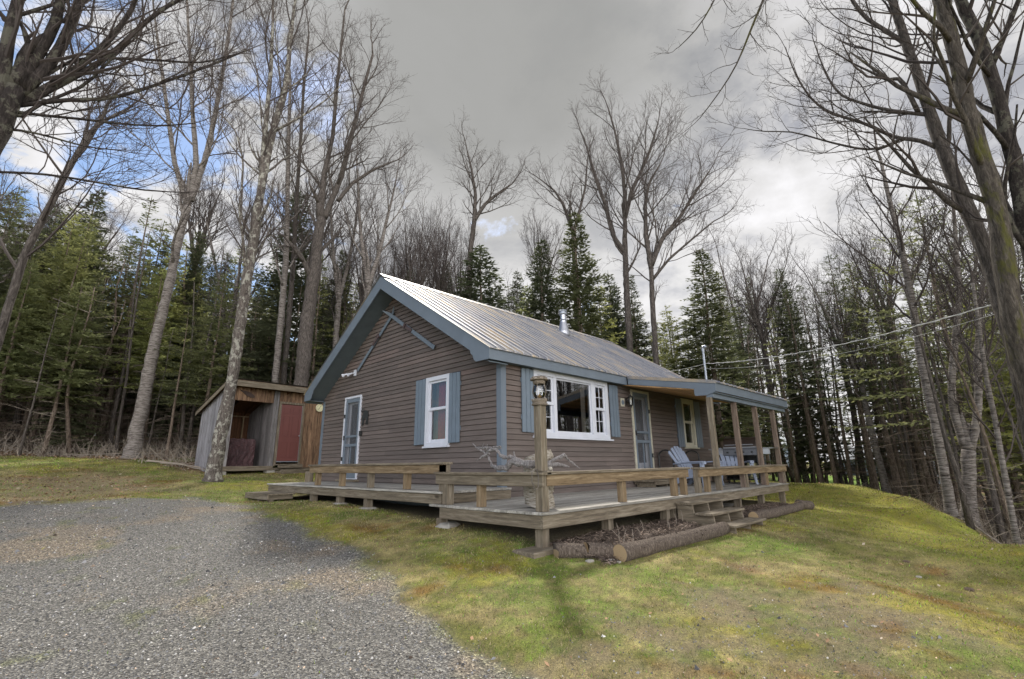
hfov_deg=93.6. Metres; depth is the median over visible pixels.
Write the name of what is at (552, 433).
window
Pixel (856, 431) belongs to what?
hardwood tree
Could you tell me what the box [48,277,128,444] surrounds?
sapling tree
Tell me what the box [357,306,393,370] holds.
ski
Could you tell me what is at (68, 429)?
sapling tree
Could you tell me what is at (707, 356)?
spruce tree
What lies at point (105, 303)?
spruce tree
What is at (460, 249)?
hardwood tree
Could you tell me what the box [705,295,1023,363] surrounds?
service wire
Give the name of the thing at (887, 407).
sapling tree
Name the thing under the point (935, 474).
sapling tree
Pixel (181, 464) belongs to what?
fallen branch
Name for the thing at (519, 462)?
driftwood
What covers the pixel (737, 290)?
spruce tree
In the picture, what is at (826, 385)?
sapling tree
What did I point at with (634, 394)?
screen door
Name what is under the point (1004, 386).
fir tree
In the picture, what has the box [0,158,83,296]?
hardwood tree
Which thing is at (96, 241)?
fir tree
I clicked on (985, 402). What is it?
sapling tree
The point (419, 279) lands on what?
hardwood tree
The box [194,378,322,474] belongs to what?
shed
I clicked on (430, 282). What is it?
hardwood tree
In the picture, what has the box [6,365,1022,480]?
woods
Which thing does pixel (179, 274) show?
spruce tree
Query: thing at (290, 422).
door
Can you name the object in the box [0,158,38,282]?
hardwood tree
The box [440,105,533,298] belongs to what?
hardwood tree
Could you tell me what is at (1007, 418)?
hemlock tree
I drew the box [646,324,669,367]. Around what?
spruce tree
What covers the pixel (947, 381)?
spruce tree
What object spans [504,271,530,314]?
spruce tree
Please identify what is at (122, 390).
spruce tree
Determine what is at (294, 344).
spruce tree
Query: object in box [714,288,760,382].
hardwood tree
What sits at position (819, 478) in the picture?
spruce tree
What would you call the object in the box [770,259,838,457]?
hardwood tree
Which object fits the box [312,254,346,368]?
hardwood tree
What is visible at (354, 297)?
spruce tree
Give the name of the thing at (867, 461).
spruce tree
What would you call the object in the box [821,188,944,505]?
hardwood tree
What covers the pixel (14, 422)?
sapling tree
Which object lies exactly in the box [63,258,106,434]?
spruce tree
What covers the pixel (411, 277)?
spruce tree
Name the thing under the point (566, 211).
hardwood tree
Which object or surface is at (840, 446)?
sapling tree
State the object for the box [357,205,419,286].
hardwood tree
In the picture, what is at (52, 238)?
fir tree
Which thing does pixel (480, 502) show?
deck
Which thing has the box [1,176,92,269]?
hardwood tree
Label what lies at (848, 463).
spruce tree
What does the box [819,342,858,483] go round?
sapling tree
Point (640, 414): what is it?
inner door
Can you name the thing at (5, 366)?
fir tree
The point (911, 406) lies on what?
spruce tree
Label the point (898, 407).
sapling tree
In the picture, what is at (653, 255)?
hardwood tree
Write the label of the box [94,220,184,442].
fir tree
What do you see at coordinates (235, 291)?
hardwood tree
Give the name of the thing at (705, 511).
deck steps
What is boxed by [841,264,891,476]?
spruce tree
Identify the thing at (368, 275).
hardwood tree
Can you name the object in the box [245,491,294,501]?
platform step
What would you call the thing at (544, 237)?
hardwood tree
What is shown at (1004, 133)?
maple tree
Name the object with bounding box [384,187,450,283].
hardwood tree
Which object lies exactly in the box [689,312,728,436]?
spruce tree
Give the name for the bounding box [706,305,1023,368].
service wire
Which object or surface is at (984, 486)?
sapling tree
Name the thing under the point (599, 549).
log
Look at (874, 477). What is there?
hemlock tree
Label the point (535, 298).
spruce tree
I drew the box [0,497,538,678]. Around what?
gravel driveway
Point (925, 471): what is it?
sapling tree
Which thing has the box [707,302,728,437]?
spruce tree
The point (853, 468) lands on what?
neighbour house
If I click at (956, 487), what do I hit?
spruce tree
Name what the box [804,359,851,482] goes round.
sapling tree
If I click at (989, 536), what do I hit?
fallen branch
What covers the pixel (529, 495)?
birch stump
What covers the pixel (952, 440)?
sapling tree
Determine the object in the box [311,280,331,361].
spruce tree
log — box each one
[553,542,586,557]
[584,542,614,558]
[613,521,729,561]
[748,502,805,518]
[794,500,814,509]
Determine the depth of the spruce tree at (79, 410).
17.66 m
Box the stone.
[964,587,974,591]
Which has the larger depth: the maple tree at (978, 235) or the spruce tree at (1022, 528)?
the spruce tree at (1022, 528)
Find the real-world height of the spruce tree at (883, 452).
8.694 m
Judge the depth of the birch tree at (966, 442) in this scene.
11.35 m
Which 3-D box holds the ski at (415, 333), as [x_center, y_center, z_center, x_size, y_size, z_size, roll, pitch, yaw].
[-2.428,-0.255,11.234,2.121,1.355,0.094,-13,-19,40]
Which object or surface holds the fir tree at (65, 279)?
on the ground at (792, 611)
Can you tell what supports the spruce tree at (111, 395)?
on the ground at (792, 611)
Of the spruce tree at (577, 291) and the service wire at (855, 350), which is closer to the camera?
the service wire at (855, 350)
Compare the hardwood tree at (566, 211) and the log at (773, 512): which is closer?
the log at (773, 512)
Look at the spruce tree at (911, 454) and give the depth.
16.81 m
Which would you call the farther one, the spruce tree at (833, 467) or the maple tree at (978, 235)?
the spruce tree at (833, 467)
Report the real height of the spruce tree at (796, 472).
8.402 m
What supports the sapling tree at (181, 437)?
on the ground at (792, 611)
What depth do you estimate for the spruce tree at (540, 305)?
28.64 m
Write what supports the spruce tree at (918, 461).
on the ground at (792, 611)
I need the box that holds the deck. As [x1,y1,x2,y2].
[267,462,788,547]
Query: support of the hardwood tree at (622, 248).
on the ground at (792, 611)
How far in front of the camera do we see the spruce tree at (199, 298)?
23.11 m
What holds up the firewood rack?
on the deck
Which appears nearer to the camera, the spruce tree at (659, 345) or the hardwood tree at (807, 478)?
the hardwood tree at (807, 478)
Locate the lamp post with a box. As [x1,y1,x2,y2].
[530,376,548,511]
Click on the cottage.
(459, 389)
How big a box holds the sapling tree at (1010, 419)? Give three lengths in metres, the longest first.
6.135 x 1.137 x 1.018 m
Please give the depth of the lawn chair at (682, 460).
11.90 m
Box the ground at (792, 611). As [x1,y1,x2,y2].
[0,433,1023,678]
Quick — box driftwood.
[472,443,579,470]
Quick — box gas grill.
[708,436,777,482]
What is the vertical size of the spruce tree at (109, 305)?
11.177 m
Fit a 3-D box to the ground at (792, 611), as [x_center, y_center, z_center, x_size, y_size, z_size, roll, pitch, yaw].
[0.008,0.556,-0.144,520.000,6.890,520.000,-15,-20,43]
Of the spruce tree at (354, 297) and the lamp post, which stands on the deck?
the lamp post
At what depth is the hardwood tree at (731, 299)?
30.76 m
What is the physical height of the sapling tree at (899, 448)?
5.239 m
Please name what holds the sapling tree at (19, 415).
on the ground at (792, 611)
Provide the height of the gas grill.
1.179 m
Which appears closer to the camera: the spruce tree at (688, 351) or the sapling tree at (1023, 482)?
the sapling tree at (1023, 482)
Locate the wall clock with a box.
[316,404,322,411]
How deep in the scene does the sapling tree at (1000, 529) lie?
10.74 m
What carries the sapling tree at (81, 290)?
on the ground at (792, 611)
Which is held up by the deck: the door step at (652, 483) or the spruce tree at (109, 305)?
the door step at (652, 483)
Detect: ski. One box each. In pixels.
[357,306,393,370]
[382,310,434,348]
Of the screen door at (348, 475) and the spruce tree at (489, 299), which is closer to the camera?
the screen door at (348, 475)
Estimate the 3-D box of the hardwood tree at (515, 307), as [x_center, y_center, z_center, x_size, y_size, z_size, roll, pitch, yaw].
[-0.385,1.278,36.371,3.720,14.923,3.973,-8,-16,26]
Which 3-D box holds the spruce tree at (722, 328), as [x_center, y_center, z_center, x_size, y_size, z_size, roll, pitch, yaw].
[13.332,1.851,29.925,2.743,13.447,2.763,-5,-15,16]
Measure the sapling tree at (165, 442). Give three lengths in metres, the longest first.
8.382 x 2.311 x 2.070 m
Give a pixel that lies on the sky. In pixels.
(515, 67)
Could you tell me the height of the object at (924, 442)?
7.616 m
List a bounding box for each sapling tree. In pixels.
[1,286,51,444]
[1,287,121,455]
[5,255,45,443]
[7,298,67,455]
[24,278,118,454]
[38,300,137,453]
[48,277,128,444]
[52,239,108,445]
[68,258,147,449]
[83,238,165,454]
[92,232,164,455]
[124,322,171,434]
[144,332,177,455]
[150,289,206,449]
[154,282,212,456]
[162,250,213,433]
[172,248,233,455]
[243,296,262,365]
[243,302,263,373]
[641,334,663,355]
[741,344,795,482]
[742,336,762,430]
[752,355,777,476]
[754,330,774,480]
[759,379,789,475]
[768,347,802,482]
[772,361,813,482]
[774,312,823,482]
[781,351,833,482]
[804,339,866,483]
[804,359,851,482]
[806,320,861,484]
[808,318,849,454]
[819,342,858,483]
[821,384,856,483]
[825,322,859,483]
[839,283,928,488]
[845,331,869,483]
[853,302,940,500]
[854,343,929,498]
[861,269,927,498]
[865,374,934,487]
[868,261,1013,529]
[871,278,941,509]
[883,296,970,503]
[898,299,1004,537]
[899,322,945,484]
[901,289,986,496]
[906,280,1023,540]
[907,319,1023,530]
[907,372,950,505]
[917,280,1023,543]
[917,333,989,512]
[938,310,1023,538]
[948,319,996,533]
[952,287,1023,538]
[960,332,1023,537]
[982,367,1022,523]
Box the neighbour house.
[763,437,979,483]
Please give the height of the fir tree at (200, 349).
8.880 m
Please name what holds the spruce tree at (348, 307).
on the ground at (792, 611)
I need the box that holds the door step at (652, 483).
[633,479,669,486]
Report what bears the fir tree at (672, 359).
on the ground at (792, 611)
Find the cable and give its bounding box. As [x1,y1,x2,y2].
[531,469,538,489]
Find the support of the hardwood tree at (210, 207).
on the ground at (792, 611)
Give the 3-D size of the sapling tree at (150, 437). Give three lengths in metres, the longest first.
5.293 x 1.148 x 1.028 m
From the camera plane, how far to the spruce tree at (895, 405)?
16.48 m
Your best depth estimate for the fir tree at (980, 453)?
21.90 m
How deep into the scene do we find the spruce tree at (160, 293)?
33.23 m
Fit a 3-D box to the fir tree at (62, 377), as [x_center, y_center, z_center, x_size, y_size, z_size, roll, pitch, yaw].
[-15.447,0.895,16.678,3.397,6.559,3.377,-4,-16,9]
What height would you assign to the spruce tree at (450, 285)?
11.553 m
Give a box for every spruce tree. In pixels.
[0,189,23,436]
[0,195,7,275]
[0,200,66,440]
[2,189,118,440]
[23,273,112,453]
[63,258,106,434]
[76,251,120,436]
[91,197,161,447]
[91,243,137,435]
[108,277,143,417]
[110,245,167,442]
[119,241,174,428]
[122,252,206,449]
[129,231,213,439]
[149,258,186,433]
[153,232,216,448]
[166,253,226,443]
[192,251,236,440]
[203,191,337,398]
[218,277,256,375]
[240,290,266,379]
[249,259,276,378]
[281,278,305,383]
[295,253,333,385]
[310,249,355,376]
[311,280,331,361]
[322,281,355,359]
[338,280,359,333]
[339,284,349,334]
[349,258,366,317]
[404,267,416,282]
[436,273,455,294]
[448,244,516,309]
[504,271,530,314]
[514,238,572,329]
[526,281,548,321]
[540,212,634,351]
[584,273,603,334]
[597,273,640,351]
[605,283,624,345]
[617,275,659,360]
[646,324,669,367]
[657,331,669,369]
[661,324,674,371]
[663,249,793,481]
[681,323,697,378]
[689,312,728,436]
[697,306,725,437]
[704,273,742,436]
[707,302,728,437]
[728,295,781,462]
[731,282,758,388]
[743,277,793,472]
[745,311,771,474]
[763,307,808,482]
[767,266,860,482]
[778,309,837,482]
[782,288,829,482]
[795,284,844,483]
[813,297,864,484]
[831,279,880,487]
[833,260,934,495]
[839,297,934,492]
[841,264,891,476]
[855,297,913,496]
[865,292,921,496]
[866,260,928,499]
[873,274,939,504]
[873,334,918,488]
[875,314,941,493]
[897,280,959,509]
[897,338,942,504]
[916,299,960,455]
[931,327,990,534]
[952,295,1023,532]
[985,325,1023,530]
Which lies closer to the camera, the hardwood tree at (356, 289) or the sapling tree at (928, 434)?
the sapling tree at (928, 434)
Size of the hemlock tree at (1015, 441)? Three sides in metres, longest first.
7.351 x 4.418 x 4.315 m
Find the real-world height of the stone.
0.042 m
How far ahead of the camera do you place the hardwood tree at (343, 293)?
29.82 m
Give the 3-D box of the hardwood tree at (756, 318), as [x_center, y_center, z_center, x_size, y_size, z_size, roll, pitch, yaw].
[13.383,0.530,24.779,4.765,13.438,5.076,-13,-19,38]
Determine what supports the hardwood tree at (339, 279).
on the ground at (792, 611)
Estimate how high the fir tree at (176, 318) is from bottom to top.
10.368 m
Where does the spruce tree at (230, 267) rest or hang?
on the ground at (792, 611)
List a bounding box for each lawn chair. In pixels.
[668,446,723,486]
[719,448,758,483]
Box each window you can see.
[422,373,449,447]
[532,369,613,440]
[680,398,699,448]
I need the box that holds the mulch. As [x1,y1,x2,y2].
[549,501,789,567]
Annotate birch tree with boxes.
[39,0,276,458]
[778,93,984,519]
[871,100,1023,532]
[891,172,1023,544]
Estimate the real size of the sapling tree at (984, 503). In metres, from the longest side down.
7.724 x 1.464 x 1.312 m
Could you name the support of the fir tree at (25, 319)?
on the ground at (792, 611)
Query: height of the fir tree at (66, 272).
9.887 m
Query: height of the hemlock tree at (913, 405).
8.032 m
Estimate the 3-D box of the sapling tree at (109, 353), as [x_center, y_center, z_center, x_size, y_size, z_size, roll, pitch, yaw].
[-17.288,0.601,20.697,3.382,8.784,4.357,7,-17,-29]
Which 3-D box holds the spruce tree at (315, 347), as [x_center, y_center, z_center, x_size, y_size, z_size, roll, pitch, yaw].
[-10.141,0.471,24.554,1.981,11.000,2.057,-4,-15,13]
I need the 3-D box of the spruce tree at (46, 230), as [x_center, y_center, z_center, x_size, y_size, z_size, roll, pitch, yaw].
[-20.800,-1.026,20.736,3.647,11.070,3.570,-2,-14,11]
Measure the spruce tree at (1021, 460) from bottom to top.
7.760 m
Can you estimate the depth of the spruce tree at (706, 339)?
19.53 m
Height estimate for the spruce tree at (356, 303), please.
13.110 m
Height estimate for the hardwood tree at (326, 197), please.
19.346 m
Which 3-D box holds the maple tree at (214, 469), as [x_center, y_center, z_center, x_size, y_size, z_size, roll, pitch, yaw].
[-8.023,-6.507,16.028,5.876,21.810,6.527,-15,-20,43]
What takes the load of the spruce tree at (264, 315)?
on the ground at (792, 611)
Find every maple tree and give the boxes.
[0,0,279,232]
[0,28,191,350]
[165,0,392,481]
[651,0,1023,411]
[700,0,1023,445]
[855,0,1023,264]
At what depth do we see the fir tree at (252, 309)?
30.97 m
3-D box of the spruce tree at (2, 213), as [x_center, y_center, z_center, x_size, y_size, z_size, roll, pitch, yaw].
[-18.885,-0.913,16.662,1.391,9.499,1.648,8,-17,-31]
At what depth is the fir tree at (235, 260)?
33.14 m
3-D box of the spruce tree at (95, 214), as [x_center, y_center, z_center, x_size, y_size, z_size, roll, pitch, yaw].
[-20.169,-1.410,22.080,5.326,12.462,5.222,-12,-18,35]
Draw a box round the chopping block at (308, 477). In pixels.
[305,471,313,481]
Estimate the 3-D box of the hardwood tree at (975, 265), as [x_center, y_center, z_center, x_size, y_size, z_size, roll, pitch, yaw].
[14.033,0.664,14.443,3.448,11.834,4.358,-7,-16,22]
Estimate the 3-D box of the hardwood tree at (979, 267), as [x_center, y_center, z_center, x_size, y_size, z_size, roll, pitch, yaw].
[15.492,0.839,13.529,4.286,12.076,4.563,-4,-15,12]
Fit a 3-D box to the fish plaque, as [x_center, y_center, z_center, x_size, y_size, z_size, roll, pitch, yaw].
[-9.069,1.857,16.491,0.026,0.244,0.500,-11,-18,36]
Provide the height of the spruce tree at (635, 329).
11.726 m
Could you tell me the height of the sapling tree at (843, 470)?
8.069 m
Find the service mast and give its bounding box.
[700,345,711,378]
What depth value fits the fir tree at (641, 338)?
28.14 m
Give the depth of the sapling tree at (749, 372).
24.15 m
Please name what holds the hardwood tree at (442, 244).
on the ground at (792, 611)
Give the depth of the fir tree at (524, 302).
31.59 m
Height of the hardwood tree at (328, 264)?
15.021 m
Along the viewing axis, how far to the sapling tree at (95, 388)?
18.96 m
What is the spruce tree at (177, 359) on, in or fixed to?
on the ground at (792, 611)
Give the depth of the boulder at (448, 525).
6.97 m
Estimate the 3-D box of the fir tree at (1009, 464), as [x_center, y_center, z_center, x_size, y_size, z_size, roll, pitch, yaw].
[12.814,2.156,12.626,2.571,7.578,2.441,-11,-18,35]
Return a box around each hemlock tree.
[135,304,221,459]
[785,251,935,489]
[811,190,1023,532]
[887,331,953,475]
[889,273,1023,536]
[933,315,1023,518]
[970,300,1021,508]
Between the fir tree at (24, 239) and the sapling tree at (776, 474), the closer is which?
the fir tree at (24, 239)
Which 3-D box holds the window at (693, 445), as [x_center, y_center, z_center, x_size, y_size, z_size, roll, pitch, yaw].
[5.116,2.448,13.963,0.165,1.414,0.878,-15,-20,43]
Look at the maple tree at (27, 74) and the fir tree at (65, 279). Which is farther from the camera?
the fir tree at (65, 279)
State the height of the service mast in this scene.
3.147 m
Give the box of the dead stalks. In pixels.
[612,512,682,542]
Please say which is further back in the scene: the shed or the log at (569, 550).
the shed
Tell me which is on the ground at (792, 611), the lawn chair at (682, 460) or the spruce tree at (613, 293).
the spruce tree at (613, 293)
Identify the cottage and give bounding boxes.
[303,273,787,505]
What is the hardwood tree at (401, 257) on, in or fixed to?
on the ground at (792, 611)
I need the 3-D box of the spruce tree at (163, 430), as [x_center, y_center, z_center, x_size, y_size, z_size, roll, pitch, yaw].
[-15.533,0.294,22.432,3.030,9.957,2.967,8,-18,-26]
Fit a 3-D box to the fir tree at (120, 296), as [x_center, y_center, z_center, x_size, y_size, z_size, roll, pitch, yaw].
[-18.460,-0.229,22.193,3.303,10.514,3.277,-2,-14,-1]
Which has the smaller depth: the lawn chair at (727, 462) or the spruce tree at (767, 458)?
the lawn chair at (727, 462)
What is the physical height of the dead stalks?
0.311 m
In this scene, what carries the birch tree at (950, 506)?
on the ground at (792, 611)
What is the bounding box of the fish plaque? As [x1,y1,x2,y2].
[240,389,254,397]
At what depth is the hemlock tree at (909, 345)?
14.24 m
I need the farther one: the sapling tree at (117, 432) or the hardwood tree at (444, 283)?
the hardwood tree at (444, 283)
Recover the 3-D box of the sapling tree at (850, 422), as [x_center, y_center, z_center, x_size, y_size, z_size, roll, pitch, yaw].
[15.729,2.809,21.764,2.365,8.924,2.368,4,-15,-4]
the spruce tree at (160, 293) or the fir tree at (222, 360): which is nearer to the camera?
the fir tree at (222, 360)
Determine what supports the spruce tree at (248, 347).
on the ground at (792, 611)
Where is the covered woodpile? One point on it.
(241, 451)
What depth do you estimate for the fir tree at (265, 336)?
29.19 m
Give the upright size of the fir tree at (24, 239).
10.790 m
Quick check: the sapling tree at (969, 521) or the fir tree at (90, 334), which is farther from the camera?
the fir tree at (90, 334)
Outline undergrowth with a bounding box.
[0,423,1023,544]
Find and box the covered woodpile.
[226,438,255,465]
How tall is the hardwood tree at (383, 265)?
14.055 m
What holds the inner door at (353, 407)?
in the cottage
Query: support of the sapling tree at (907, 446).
on the ground at (792, 611)
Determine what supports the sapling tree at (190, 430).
on the ground at (792, 611)
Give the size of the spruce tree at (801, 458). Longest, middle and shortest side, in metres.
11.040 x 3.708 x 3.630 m
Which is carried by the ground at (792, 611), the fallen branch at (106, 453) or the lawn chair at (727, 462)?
the fallen branch at (106, 453)
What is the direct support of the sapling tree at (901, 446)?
on the ground at (792, 611)
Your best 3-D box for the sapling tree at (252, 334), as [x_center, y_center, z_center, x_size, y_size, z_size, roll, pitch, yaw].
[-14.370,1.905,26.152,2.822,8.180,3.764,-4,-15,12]
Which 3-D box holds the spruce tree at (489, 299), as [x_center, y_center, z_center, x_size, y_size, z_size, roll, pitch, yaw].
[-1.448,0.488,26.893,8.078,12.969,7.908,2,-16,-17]
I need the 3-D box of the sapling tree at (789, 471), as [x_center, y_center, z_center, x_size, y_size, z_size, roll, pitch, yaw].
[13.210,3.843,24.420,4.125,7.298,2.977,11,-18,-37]
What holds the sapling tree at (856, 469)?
on the ground at (792, 611)
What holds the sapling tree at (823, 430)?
on the ground at (792, 611)
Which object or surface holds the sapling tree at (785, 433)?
on the ground at (792, 611)
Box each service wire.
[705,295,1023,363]
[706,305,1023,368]
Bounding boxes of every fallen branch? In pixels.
[64,450,161,455]
[160,462,204,469]
[933,508,1001,543]
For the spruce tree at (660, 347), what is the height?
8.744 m
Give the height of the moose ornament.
0.461 m
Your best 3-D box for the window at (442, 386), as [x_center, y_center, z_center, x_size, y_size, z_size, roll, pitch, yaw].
[-1.486,1.508,10.082,0.870,1.486,0.300,-15,-20,43]
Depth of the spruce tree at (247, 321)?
27.70 m
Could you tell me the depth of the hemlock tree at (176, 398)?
17.73 m
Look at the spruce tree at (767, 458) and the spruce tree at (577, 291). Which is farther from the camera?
the spruce tree at (767, 458)
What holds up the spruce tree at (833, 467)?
on the ground at (792, 611)
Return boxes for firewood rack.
[658,449,701,482]
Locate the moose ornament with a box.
[361,407,367,424]
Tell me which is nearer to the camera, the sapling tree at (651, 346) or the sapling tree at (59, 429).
the sapling tree at (59, 429)
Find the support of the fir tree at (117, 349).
on the ground at (792, 611)
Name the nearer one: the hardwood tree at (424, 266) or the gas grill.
the gas grill
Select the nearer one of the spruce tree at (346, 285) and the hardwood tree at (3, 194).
the hardwood tree at (3, 194)
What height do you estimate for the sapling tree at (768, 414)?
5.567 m
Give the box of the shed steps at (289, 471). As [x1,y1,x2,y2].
[275,464,309,473]
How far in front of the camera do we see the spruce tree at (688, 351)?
31.97 m
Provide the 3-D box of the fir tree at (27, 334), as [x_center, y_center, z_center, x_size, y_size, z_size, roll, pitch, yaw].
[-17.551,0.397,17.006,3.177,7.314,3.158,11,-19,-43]
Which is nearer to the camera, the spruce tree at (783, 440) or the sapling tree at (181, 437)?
the sapling tree at (181, 437)
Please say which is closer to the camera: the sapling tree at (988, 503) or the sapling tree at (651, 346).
the sapling tree at (988, 503)
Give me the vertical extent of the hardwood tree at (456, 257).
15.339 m
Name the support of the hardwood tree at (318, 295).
on the ground at (792, 611)
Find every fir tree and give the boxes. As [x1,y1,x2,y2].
[0,188,64,428]
[0,206,108,443]
[0,212,118,450]
[0,254,59,441]
[0,256,47,442]
[0,261,59,437]
[0,278,123,455]
[1,215,105,447]
[5,219,126,433]
[39,266,116,435]
[72,230,145,439]
[81,261,155,446]
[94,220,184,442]
[94,266,185,444]
[105,236,202,451]
[155,270,216,449]
[160,270,256,456]
[210,246,258,378]
[224,277,273,381]
[227,282,293,383]
[518,286,533,316]
[584,285,625,343]
[618,303,661,364]
[643,305,724,415]
[715,318,768,436]
[923,270,1021,501]
[939,289,1023,543]
[947,353,1016,515]
[968,299,1023,461]
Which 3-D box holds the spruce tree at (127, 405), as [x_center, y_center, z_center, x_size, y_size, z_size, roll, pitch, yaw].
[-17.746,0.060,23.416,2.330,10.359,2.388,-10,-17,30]
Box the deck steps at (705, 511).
[676,498,766,533]
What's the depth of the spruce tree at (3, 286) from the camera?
17.32 m
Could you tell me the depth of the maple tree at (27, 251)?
9.59 m
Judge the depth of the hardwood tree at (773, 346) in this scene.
34.26 m
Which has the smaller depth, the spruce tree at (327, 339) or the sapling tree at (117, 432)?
the sapling tree at (117, 432)
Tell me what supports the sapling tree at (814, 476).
on the ground at (792, 611)
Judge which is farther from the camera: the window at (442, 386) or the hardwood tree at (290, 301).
the hardwood tree at (290, 301)
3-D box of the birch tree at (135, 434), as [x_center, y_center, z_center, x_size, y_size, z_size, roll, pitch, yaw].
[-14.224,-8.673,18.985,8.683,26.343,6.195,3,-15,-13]
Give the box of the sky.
[0,0,1023,461]
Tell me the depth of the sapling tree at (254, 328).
27.09 m
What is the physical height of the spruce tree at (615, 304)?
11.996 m
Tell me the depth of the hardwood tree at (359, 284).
28.39 m
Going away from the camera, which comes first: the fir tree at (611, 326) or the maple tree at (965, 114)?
the maple tree at (965, 114)
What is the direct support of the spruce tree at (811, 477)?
on the ground at (792, 611)
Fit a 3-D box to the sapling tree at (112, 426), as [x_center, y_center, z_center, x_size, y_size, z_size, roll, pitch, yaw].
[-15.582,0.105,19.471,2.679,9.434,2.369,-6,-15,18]
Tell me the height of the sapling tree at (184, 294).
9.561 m
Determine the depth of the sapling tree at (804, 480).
24.40 m
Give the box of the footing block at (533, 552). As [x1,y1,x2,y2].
[512,545,553,558]
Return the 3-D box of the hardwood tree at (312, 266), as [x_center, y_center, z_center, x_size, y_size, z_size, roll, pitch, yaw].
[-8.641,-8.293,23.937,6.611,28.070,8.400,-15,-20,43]
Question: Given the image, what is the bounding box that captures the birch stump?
[523,449,554,508]
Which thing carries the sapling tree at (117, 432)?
on the ground at (792, 611)
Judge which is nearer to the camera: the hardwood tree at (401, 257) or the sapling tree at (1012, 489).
the sapling tree at (1012, 489)
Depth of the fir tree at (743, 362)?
21.86 m
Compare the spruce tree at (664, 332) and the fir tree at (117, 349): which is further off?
the spruce tree at (664, 332)
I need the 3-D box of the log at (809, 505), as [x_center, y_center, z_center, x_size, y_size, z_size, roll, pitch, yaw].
[6.409,3.624,10.535,0.543,0.240,0.212,10,-18,-36]
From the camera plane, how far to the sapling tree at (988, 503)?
15.88 m
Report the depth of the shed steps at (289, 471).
16.84 m
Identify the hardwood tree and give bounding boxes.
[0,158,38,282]
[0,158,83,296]
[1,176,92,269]
[20,179,140,429]
[162,144,266,300]
[190,167,280,385]
[237,0,338,382]
[240,0,422,385]
[248,0,346,383]
[264,137,362,384]
[294,240,334,345]
[300,120,404,348]
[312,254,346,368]
[321,222,361,337]
[325,106,430,300]
[326,259,355,350]
[327,249,374,314]
[335,214,387,309]
[356,236,401,288]
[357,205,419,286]
[361,200,429,281]
[374,242,408,281]
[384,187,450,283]
[387,223,432,276]
[389,184,458,288]
[391,209,446,288]
[407,196,465,290]
[411,228,439,286]
[428,242,465,294]
[431,214,482,295]
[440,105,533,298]
[442,208,485,300]
[492,265,524,313]
[511,125,615,320]
[517,194,568,319]
[562,64,688,352]
[587,103,763,365]
[687,221,781,386]
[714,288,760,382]
[717,218,813,481]
[745,283,794,477]
[756,267,817,482]
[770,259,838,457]
[779,225,895,492]
[790,244,883,486]
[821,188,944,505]
[886,187,1022,543]
[921,207,1023,328]
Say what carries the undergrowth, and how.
on the ground at (792, 611)
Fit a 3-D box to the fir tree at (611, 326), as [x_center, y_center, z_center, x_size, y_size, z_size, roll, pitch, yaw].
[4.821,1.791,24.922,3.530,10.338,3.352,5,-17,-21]
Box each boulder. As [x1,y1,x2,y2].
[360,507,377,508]
[435,521,459,528]
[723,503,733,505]
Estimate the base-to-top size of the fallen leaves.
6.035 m
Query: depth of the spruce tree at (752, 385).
25.98 m
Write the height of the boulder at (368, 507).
0.128 m
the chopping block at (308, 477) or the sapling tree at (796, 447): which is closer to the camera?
the chopping block at (308, 477)
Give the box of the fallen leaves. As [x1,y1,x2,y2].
[0,436,1023,678]
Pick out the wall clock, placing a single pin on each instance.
(319, 407)
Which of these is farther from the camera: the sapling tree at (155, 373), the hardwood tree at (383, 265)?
the hardwood tree at (383, 265)
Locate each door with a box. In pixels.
[276,404,301,460]
[341,397,359,477]
[345,402,358,463]
[632,392,653,468]
[634,397,649,467]
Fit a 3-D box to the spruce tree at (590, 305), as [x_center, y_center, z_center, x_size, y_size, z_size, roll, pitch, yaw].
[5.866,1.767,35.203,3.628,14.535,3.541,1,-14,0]
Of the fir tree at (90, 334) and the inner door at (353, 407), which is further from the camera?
the fir tree at (90, 334)
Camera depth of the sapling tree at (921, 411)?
19.85 m
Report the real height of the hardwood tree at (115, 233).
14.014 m
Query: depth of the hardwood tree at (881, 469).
18.01 m
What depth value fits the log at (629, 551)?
6.11 m
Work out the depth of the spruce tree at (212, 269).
25.61 m
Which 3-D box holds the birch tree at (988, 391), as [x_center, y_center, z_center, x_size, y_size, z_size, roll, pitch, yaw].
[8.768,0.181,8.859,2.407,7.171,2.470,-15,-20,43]
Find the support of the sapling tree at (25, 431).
on the ground at (792, 611)
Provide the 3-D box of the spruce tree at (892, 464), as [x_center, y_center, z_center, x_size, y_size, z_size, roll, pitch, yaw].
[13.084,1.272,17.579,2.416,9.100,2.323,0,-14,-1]
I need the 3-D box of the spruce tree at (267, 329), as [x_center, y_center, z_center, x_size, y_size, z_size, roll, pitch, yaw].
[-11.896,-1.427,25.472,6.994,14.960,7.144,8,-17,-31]
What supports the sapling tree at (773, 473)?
on the ground at (792, 611)
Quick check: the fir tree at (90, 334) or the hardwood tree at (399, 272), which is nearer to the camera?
the fir tree at (90, 334)

